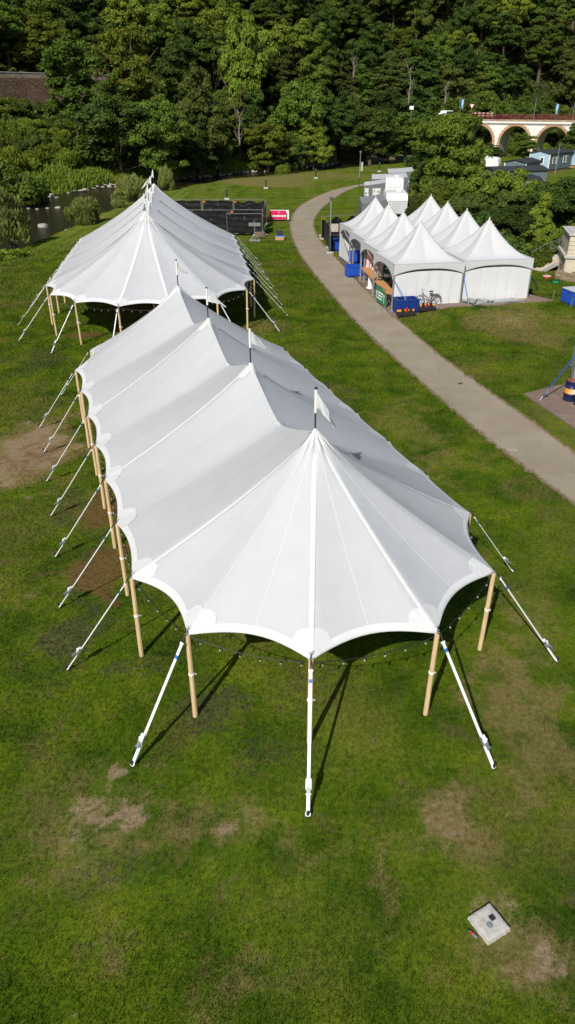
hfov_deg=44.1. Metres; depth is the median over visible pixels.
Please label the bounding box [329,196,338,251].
lamp post
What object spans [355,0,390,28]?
broadleaf tree
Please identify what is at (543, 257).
bush
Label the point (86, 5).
broadleaf tree
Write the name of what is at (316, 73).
broadleaf tree
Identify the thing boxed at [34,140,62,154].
bush
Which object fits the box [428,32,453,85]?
broadleaf tree
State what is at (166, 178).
bush
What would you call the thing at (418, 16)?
broadleaf tree
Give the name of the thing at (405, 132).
broadleaf tree
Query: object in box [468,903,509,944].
concrete block
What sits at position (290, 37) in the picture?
broadleaf tree
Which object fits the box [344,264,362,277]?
plastic crate
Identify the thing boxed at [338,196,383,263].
pagoda tent
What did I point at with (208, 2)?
broadleaf tree
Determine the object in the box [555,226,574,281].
concrete hut
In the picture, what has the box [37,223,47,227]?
rock
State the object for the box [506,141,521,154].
bush
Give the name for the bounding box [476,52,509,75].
broadleaf tree
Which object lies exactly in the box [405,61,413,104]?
bare tree
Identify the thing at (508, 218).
broadleaf tree
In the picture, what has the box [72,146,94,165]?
bush
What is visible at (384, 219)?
pagoda tent
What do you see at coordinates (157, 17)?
broadleaf tree
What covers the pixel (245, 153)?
bush
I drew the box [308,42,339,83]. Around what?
broadleaf tree
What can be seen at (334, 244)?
plastic crate
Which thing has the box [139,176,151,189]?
bush
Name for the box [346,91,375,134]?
broadleaf tree
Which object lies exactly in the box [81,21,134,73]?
broadleaf tree
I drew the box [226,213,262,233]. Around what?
fence panel
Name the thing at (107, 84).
broadleaf tree
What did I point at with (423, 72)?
broadleaf tree
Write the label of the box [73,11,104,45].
broadleaf tree
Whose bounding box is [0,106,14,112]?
bush
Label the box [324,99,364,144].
broadleaf tree
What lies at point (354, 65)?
bare tree
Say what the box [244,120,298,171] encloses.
broadleaf tree
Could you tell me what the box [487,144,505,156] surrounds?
broadleaf tree
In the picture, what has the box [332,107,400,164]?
broadleaf tree
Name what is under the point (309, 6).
broadleaf tree
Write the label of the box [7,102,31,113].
bush
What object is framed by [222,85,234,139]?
broadleaf tree
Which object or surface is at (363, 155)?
bush
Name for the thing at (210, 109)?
broadleaf tree
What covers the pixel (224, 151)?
broadleaf tree
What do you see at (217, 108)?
broadleaf tree
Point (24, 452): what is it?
ground
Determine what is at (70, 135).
bush
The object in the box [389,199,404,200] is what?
front window
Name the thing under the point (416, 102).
broadleaf tree
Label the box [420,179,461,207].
broadleaf tree
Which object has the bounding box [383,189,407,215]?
caravan
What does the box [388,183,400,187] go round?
front window
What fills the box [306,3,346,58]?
broadleaf tree
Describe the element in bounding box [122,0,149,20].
broadleaf tree
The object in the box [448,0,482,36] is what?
broadleaf tree
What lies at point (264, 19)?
broadleaf tree
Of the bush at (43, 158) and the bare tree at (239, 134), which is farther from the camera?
the bare tree at (239, 134)
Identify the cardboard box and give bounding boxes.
[275,235,283,239]
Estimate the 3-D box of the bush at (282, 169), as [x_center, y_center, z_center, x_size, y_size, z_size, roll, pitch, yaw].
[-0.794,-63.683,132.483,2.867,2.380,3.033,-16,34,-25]
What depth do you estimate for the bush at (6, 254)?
59.94 m
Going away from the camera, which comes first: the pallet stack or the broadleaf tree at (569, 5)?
the pallet stack
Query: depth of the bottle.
11.09 m
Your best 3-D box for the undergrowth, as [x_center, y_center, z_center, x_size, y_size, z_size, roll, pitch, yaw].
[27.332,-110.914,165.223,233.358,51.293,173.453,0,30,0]
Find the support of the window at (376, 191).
in the awning at (376, 187)
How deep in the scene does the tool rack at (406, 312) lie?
42.82 m
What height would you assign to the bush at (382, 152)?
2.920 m
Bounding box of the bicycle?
[417,288,441,304]
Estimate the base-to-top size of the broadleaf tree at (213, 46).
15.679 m
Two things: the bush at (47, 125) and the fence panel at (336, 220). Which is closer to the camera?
the fence panel at (336, 220)
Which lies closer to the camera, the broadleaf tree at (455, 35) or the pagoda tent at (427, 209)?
the pagoda tent at (427, 209)
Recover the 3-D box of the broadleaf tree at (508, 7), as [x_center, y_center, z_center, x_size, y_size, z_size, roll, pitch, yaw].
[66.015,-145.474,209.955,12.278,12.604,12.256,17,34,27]
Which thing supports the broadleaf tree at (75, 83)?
on the ground at (24, 452)
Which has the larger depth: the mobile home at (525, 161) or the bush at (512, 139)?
the bush at (512, 139)
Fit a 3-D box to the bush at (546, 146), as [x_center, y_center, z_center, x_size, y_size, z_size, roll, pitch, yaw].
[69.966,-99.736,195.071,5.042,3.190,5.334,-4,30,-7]
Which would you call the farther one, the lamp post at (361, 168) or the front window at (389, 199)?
the lamp post at (361, 168)
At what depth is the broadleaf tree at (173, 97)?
147.72 m
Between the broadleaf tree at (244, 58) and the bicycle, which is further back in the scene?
the broadleaf tree at (244, 58)
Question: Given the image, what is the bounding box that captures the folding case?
[276,230,282,235]
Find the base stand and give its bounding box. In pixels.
[249,221,259,240]
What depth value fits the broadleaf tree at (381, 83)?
189.66 m
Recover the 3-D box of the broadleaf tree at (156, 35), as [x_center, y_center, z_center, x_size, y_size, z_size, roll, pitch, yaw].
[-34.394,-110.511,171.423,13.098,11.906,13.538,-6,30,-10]
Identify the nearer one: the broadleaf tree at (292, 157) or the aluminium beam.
the aluminium beam
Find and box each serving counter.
[361,267,380,291]
[374,280,391,307]
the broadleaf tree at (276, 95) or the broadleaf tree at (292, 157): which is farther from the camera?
the broadleaf tree at (276, 95)
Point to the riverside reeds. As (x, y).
(76, 179)
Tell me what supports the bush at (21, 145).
on the ground at (24, 452)
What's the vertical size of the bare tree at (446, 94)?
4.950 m
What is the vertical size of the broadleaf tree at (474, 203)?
4.520 m
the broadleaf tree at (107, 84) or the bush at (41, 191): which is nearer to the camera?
the bush at (41, 191)
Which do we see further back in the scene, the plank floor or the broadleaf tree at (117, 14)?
the broadleaf tree at (117, 14)
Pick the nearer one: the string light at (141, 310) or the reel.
the string light at (141, 310)
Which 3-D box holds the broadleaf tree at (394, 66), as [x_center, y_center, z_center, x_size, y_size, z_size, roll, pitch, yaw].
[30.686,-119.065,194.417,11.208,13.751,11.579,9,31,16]
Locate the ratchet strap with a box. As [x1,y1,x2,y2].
[540,356,574,399]
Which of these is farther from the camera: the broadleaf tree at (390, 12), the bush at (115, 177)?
the broadleaf tree at (390, 12)
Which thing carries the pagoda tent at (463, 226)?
on the plank floor
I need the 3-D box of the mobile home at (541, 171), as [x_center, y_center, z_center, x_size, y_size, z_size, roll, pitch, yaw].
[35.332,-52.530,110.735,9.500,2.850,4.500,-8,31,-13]
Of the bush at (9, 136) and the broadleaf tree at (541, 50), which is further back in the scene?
the broadleaf tree at (541, 50)
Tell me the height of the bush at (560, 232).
3.436 m
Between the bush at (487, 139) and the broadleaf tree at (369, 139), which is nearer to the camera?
the broadleaf tree at (369, 139)
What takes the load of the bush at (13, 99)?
on the ground at (24, 452)
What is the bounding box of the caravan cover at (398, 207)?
[387,201,407,213]
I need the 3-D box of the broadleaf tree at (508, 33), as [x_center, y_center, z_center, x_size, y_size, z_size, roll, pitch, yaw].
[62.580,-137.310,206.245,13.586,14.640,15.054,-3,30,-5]
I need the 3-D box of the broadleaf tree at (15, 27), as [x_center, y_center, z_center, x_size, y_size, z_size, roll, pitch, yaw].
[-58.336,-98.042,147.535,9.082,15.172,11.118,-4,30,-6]
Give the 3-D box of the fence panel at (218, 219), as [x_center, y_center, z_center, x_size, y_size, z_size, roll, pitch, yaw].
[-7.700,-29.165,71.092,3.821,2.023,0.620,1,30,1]
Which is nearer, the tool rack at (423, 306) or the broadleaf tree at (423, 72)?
the tool rack at (423, 306)
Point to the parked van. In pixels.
(447, 111)
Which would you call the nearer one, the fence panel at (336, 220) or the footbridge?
the footbridge
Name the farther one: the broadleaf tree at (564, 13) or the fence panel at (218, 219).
the broadleaf tree at (564, 13)
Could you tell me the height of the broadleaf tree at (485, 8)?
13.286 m
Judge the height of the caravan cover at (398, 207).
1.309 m
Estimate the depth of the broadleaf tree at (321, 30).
181.46 m
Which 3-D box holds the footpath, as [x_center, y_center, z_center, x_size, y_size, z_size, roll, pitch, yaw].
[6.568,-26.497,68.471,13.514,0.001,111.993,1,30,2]
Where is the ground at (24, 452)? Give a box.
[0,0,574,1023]
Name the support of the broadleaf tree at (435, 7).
on the ground at (24, 452)
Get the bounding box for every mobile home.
[483,165,549,181]
[504,157,541,165]
[514,174,542,182]
[529,148,574,172]
[568,146,574,167]
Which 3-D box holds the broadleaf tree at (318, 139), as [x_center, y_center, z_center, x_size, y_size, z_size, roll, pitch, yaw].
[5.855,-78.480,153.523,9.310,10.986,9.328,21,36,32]
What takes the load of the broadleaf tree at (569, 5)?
on the ground at (24, 452)
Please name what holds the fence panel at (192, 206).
on the ground at (24, 452)
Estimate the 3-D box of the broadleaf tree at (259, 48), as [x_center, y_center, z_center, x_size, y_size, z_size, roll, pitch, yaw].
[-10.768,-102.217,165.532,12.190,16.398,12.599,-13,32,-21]
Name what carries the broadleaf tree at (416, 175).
on the ground at (24, 452)
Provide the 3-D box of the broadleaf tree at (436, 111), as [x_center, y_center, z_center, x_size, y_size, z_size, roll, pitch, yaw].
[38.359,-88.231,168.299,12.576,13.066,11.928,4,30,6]
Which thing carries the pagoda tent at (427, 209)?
on the plank floor
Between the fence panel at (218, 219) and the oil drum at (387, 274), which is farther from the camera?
the fence panel at (218, 219)
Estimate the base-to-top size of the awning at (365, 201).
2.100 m
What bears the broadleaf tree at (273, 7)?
on the ground at (24, 452)
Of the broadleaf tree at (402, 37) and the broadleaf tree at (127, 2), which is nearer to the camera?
the broadleaf tree at (127, 2)
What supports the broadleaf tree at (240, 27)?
on the ground at (24, 452)
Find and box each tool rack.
[396,307,415,316]
[418,302,436,310]
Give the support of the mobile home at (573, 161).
on the ground at (24, 452)
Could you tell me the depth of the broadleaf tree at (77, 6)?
164.68 m
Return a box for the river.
[0,159,417,249]
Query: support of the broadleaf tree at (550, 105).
on the ground at (24, 452)
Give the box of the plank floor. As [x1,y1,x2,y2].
[338,248,552,316]
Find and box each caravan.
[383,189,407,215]
[385,175,403,188]
[483,156,500,166]
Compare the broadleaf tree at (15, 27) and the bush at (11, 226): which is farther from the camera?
the broadleaf tree at (15, 27)
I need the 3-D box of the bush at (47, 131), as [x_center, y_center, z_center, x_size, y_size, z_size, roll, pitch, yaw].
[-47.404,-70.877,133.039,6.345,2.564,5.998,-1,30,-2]
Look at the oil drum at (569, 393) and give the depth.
30.54 m
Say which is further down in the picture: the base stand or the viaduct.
the base stand
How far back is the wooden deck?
30.63 m
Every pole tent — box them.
[17,169,287,352]
[38,259,558,818]
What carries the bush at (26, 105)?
on the ground at (24, 452)
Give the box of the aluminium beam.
[472,299,524,304]
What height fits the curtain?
2.000 m
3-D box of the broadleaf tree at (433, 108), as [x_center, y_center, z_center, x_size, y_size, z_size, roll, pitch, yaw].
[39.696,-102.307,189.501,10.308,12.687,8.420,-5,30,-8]
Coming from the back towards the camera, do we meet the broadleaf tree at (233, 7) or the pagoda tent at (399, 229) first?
the broadleaf tree at (233, 7)
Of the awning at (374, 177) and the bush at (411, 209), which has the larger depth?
the awning at (374, 177)
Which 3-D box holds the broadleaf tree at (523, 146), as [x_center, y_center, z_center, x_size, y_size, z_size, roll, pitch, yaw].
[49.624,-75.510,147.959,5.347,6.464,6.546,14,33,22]
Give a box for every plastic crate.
[331,238,338,250]
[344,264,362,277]
[348,250,366,263]
[392,296,419,312]
[561,286,574,305]
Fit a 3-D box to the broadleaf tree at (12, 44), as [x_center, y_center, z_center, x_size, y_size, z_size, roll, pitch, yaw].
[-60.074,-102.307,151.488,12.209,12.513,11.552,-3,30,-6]
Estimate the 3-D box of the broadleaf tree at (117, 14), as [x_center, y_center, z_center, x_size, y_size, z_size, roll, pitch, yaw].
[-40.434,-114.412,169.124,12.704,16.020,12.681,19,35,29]
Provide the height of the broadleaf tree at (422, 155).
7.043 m
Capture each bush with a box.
[0,97,9,104]
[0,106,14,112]
[0,119,17,130]
[0,131,23,141]
[0,137,10,146]
[0,145,27,170]
[0,156,40,207]
[0,186,31,249]
[0,248,32,260]
[6,120,32,136]
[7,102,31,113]
[9,96,27,103]
[10,100,30,109]
[10,139,29,151]
[16,118,44,127]
[21,157,42,172]
[22,127,53,147]
[22,150,50,164]
[22,175,49,204]
[30,101,46,111]
[32,149,52,160]
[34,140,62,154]
[37,122,54,128]
[38,128,51,136]
[43,117,61,123]
[49,126,69,137]
[52,122,71,131]
[52,147,85,167]
[53,114,69,119]
[53,134,70,148]
[61,118,73,125]
[63,195,100,225]
[67,132,75,146]
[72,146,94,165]
[108,169,131,185]
[110,188,130,207]
[115,175,130,201]
[121,173,145,201]
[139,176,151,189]
[157,164,175,189]
[242,149,255,161]
[275,164,290,173]
[355,148,366,158]
[371,148,387,156]
[404,203,420,215]
[408,191,425,205]
[474,133,491,144]
[474,207,512,231]
[499,229,533,257]
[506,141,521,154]
[508,136,521,142]
[532,241,553,269]
[543,143,550,149]
[543,225,568,254]
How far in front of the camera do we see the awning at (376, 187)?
93.80 m
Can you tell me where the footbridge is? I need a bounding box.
[533,239,559,271]
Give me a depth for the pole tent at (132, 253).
39.19 m
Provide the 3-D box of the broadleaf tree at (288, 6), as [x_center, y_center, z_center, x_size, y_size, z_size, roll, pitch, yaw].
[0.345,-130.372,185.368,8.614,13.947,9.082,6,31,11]
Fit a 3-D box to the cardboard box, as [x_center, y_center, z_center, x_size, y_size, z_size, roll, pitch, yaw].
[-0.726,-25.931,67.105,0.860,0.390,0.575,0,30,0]
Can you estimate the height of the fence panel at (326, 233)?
2.023 m
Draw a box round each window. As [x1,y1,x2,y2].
[364,188,368,195]
[372,188,380,194]
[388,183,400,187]
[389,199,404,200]
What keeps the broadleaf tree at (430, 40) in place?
on the ground at (24, 452)
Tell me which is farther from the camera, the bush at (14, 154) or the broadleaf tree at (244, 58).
the broadleaf tree at (244, 58)
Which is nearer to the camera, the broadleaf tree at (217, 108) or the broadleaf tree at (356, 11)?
the broadleaf tree at (217, 108)
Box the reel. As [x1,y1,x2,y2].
[550,279,560,283]
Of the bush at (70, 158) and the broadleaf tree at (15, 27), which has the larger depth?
the broadleaf tree at (15, 27)
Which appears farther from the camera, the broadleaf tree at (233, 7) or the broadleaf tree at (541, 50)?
the broadleaf tree at (541, 50)
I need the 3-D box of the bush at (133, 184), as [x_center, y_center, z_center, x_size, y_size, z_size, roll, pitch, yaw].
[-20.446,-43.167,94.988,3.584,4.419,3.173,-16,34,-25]
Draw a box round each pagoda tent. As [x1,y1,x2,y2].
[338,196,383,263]
[349,203,422,280]
[359,211,441,294]
[371,219,464,310]
[407,194,444,248]
[423,201,458,269]
[432,208,499,268]
[438,217,533,300]
[570,346,574,377]
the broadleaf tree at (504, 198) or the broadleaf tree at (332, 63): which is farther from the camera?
the broadleaf tree at (332, 63)
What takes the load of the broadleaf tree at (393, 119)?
on the ground at (24, 452)
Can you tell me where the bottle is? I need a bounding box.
[468,929,477,938]
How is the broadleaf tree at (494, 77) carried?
on the ground at (24, 452)
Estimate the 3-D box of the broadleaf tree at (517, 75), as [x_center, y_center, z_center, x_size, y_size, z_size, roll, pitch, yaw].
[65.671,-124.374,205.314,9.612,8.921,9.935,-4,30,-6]
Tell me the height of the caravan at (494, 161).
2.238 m
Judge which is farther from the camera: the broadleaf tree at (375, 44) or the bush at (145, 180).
the broadleaf tree at (375, 44)
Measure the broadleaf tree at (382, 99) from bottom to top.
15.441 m
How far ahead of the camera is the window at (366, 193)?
93.92 m
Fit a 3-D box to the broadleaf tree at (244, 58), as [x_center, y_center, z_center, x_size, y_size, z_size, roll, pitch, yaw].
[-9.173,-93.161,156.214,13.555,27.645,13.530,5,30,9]
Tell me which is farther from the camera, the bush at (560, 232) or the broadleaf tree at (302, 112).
the broadleaf tree at (302, 112)
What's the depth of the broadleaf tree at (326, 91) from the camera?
170.61 m
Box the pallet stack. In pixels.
[252,231,265,236]
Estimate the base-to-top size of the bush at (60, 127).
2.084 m
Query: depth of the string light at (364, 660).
14.39 m
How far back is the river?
105.06 m
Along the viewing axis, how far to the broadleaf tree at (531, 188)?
73.05 m
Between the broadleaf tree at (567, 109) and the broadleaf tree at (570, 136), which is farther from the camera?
the broadleaf tree at (567, 109)
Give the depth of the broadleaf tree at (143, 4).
177.29 m
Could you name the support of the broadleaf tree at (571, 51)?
on the ground at (24, 452)
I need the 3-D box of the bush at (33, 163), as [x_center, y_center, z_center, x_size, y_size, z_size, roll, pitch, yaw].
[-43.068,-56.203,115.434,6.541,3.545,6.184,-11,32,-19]
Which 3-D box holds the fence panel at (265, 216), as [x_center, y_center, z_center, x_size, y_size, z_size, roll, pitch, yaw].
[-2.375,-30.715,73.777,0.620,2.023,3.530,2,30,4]
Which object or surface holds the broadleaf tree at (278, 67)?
on the ground at (24, 452)
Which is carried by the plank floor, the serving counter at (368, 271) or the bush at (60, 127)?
the serving counter at (368, 271)
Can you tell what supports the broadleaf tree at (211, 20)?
on the ground at (24, 452)
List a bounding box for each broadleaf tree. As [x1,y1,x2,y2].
[0,0,27,61]
[0,2,28,71]
[0,16,16,47]
[3,0,39,16]
[4,13,67,72]
[16,0,77,58]
[36,33,102,144]
[45,0,87,62]
[64,0,81,15]
[68,94,160,175]
[70,0,110,22]
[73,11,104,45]
[74,72,131,171]
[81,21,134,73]
[83,22,166,103]
[97,0,146,29]
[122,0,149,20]
[126,99,198,172]
[129,25,167,68]
[136,0,166,26]
[139,2,177,56]
[152,37,215,95]
[154,93,179,165]
[156,36,206,77]
[159,0,207,20]
[160,82,185,103]
[164,65,228,176]
[165,17,203,49]
[165,113,220,178]
[183,90,216,161]
[188,6,241,48]
[195,25,226,90]
[198,0,225,10]
[205,110,238,174]
[208,94,231,152]
[209,89,231,114]
[210,0,254,27]
[217,12,277,144]
[217,36,265,89]
[221,87,262,159]
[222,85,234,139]
[222,92,262,152]
[224,19,256,41]
[235,0,254,3]
[241,0,281,37]
[243,87,269,141]
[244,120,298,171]
[255,0,291,39]
[261,42,305,83]
[261,80,290,108]
[263,89,293,130]
[265,18,320,70]
[265,105,287,132]
[266,79,326,167]
[269,132,308,170]
[279,0,305,26]
[286,108,317,128]
[290,49,332,86]
[291,86,332,129]
[292,0,324,28]
[292,120,334,168]
[293,22,331,69]
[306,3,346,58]
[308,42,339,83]
[321,89,364,164]
[324,0,353,33]
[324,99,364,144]
[325,61,361,97]
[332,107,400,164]
[337,4,379,40]
[339,38,374,74]
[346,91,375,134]
[348,64,378,105]
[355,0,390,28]
[357,112,403,136]
[358,21,393,70]
[365,66,402,102]
[368,87,406,135]
[380,0,410,29]
[381,26,424,59]
[381,48,418,90]
[385,113,425,158]
[394,79,439,141]
[399,0,433,38]
[401,39,446,93]
[403,140,441,168]
[406,84,450,139]
[409,158,439,197]
[411,111,493,194]
[417,31,450,54]
[419,0,451,26]
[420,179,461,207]
[424,62,473,100]
[424,101,447,116]
[424,108,476,140]
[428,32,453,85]
[434,97,484,114]
[442,37,477,86]
[446,30,479,56]
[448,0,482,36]
[448,192,488,218]
[451,166,542,211]
[459,72,500,110]
[468,0,501,41]
[470,90,506,145]
[474,61,504,95]
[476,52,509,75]
[479,204,547,237]
[481,9,526,62]
[486,103,516,118]
[486,189,534,213]
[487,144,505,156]
[492,0,535,30]
[501,64,534,96]
[506,101,544,137]
[512,132,538,157]
[514,87,532,131]
[517,191,559,249]
[521,0,554,23]
[523,7,565,64]
[523,181,554,190]
[524,25,564,87]
[527,176,574,230]
[534,100,562,118]
[537,110,561,140]
[549,5,574,33]
[549,53,573,88]
[550,59,574,115]
[552,105,574,141]
[554,0,574,30]
[556,123,574,153]
[559,40,574,68]
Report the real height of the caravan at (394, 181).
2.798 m
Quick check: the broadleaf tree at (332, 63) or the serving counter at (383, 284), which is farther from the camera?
the broadleaf tree at (332, 63)
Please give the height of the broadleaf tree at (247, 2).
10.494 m
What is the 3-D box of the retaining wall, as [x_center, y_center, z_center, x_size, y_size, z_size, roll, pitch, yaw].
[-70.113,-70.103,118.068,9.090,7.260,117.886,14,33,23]
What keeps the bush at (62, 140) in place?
on the ground at (24, 452)
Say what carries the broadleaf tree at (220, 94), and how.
on the ground at (24, 452)
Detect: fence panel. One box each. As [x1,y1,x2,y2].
[175,201,201,211]
[192,211,228,229]
[203,201,232,214]
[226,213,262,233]
[230,210,263,230]
[234,201,264,211]
[262,204,268,228]
[262,211,265,235]
[319,215,332,252]
[319,215,354,239]
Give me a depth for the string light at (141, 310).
37.70 m
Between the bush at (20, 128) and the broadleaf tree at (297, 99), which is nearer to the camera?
the bush at (20, 128)
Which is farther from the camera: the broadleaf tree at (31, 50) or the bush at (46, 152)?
the broadleaf tree at (31, 50)
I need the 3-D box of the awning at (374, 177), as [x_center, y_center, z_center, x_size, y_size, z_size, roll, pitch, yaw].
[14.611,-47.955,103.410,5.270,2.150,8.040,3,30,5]
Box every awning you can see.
[357,193,386,214]
[362,179,384,196]
[371,172,407,191]
[387,167,413,185]
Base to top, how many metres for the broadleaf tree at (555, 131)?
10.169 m
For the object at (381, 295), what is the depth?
45.06 m
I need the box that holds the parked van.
[439,110,452,114]
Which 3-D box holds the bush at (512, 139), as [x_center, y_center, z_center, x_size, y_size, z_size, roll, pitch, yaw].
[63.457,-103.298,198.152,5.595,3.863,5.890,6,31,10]
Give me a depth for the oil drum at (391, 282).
49.30 m
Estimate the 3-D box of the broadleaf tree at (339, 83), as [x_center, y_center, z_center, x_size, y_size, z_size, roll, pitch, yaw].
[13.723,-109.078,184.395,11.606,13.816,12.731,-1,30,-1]
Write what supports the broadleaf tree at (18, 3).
on the ground at (24, 452)
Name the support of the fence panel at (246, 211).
on the ground at (24, 452)
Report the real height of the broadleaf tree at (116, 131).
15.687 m
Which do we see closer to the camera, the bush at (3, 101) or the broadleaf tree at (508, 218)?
the broadleaf tree at (508, 218)
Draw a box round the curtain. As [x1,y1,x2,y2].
[365,250,383,277]
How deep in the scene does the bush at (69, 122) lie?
142.31 m
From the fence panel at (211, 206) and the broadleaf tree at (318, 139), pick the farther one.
the broadleaf tree at (318, 139)
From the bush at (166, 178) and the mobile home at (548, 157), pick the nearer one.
the bush at (166, 178)
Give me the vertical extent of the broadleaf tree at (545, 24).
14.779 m
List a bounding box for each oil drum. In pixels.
[384,268,390,281]
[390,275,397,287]
[562,378,574,401]
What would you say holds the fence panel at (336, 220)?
on the ground at (24, 452)
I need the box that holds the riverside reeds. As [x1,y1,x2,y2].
[20,155,337,195]
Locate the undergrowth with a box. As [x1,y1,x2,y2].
[0,0,574,180]
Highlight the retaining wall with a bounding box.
[0,71,110,102]
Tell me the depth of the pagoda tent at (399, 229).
47.50 m
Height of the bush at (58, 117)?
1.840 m
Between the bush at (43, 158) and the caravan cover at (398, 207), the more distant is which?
the bush at (43, 158)
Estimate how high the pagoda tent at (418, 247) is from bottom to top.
4.990 m
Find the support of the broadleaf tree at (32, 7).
on the ground at (24, 452)
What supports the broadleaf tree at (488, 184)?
on the ground at (24, 452)
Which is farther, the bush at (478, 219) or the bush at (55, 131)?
the bush at (55, 131)
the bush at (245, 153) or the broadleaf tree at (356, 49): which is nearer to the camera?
the bush at (245, 153)
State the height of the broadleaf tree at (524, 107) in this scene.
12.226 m
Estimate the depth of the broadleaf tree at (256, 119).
147.53 m
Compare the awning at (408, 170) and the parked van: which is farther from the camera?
the parked van
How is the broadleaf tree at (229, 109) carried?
on the ground at (24, 452)
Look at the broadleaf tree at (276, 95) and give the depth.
165.33 m
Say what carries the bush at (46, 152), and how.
on the ground at (24, 452)
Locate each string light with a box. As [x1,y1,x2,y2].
[48,281,252,312]
[91,422,491,666]
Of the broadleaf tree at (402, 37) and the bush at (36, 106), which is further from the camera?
the broadleaf tree at (402, 37)
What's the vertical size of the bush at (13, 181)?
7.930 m
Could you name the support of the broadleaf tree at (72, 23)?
on the ground at (24, 452)
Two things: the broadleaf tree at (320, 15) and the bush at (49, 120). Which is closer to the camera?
the bush at (49, 120)
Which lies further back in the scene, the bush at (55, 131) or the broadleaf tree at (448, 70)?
the broadleaf tree at (448, 70)
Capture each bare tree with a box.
[231,101,244,145]
[351,56,357,77]
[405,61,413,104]
[444,81,449,104]
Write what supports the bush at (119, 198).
on the ground at (24, 452)
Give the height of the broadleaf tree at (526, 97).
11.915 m
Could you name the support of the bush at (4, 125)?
on the ground at (24, 452)
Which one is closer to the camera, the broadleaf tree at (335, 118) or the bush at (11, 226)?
the bush at (11, 226)
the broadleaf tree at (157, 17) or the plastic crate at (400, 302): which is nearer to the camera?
the plastic crate at (400, 302)
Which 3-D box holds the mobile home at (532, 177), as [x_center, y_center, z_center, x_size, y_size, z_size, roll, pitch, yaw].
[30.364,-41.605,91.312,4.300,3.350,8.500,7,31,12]
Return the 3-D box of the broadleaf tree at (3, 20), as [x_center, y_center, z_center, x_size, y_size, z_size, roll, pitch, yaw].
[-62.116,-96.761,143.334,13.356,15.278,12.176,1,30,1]
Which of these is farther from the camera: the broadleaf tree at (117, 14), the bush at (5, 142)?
the broadleaf tree at (117, 14)
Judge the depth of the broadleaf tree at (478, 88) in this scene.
195.01 m
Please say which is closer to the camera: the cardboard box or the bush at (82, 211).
the cardboard box
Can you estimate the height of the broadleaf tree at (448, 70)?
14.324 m
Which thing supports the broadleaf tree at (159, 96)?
on the ground at (24, 452)
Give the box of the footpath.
[289,184,574,506]
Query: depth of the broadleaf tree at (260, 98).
151.94 m
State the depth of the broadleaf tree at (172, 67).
150.98 m
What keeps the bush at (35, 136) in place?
on the ground at (24, 452)
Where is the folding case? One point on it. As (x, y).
(279, 232)
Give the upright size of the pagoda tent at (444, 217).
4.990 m
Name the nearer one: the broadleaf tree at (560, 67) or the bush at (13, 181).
the bush at (13, 181)
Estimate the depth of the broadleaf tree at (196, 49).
155.75 m
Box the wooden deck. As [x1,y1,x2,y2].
[524,383,574,428]
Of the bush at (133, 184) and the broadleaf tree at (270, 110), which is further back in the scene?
the broadleaf tree at (270, 110)
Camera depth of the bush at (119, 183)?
98.10 m
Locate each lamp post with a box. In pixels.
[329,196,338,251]
[359,151,362,187]
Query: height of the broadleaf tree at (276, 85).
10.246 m
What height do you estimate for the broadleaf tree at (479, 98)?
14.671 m
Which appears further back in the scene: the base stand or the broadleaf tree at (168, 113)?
the broadleaf tree at (168, 113)
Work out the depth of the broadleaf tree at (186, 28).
159.37 m
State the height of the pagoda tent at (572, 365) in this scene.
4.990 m
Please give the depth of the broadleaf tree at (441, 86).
190.13 m
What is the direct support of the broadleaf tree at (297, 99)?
on the ground at (24, 452)
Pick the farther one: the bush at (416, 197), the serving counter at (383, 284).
the bush at (416, 197)
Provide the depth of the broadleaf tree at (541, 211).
55.62 m
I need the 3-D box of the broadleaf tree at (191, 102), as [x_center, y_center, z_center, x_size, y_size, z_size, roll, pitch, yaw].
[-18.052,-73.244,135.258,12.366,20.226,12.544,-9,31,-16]
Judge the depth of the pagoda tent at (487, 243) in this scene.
44.65 m
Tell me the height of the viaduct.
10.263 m
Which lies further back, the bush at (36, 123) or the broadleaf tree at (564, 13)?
the broadleaf tree at (564, 13)
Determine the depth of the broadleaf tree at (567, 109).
198.39 m
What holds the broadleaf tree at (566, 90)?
on the ground at (24, 452)
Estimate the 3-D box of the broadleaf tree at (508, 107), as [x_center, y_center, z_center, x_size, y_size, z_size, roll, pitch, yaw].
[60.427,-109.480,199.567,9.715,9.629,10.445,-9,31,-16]
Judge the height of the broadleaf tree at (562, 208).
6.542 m
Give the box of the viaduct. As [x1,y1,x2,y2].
[469,114,574,157]
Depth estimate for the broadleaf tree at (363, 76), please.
185.91 m
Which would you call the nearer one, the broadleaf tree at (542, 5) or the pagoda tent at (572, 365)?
the pagoda tent at (572, 365)
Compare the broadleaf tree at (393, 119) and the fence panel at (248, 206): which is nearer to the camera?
the fence panel at (248, 206)
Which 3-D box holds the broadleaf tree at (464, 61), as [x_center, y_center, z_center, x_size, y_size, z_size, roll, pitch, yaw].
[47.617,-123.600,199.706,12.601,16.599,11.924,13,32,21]
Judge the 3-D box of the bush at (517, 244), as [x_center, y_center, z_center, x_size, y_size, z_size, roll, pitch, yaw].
[16.512,-19.224,53.236,3.646,3.539,3.594,18,35,28]
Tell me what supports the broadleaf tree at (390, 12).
on the ground at (24, 452)
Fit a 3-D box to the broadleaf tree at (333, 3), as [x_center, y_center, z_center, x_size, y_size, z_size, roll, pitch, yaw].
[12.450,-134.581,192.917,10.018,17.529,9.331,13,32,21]
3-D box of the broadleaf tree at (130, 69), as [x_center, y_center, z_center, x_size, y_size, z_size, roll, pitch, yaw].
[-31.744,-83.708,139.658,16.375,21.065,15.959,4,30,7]
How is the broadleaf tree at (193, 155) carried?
on the ground at (24, 452)
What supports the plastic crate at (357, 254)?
on the plank floor

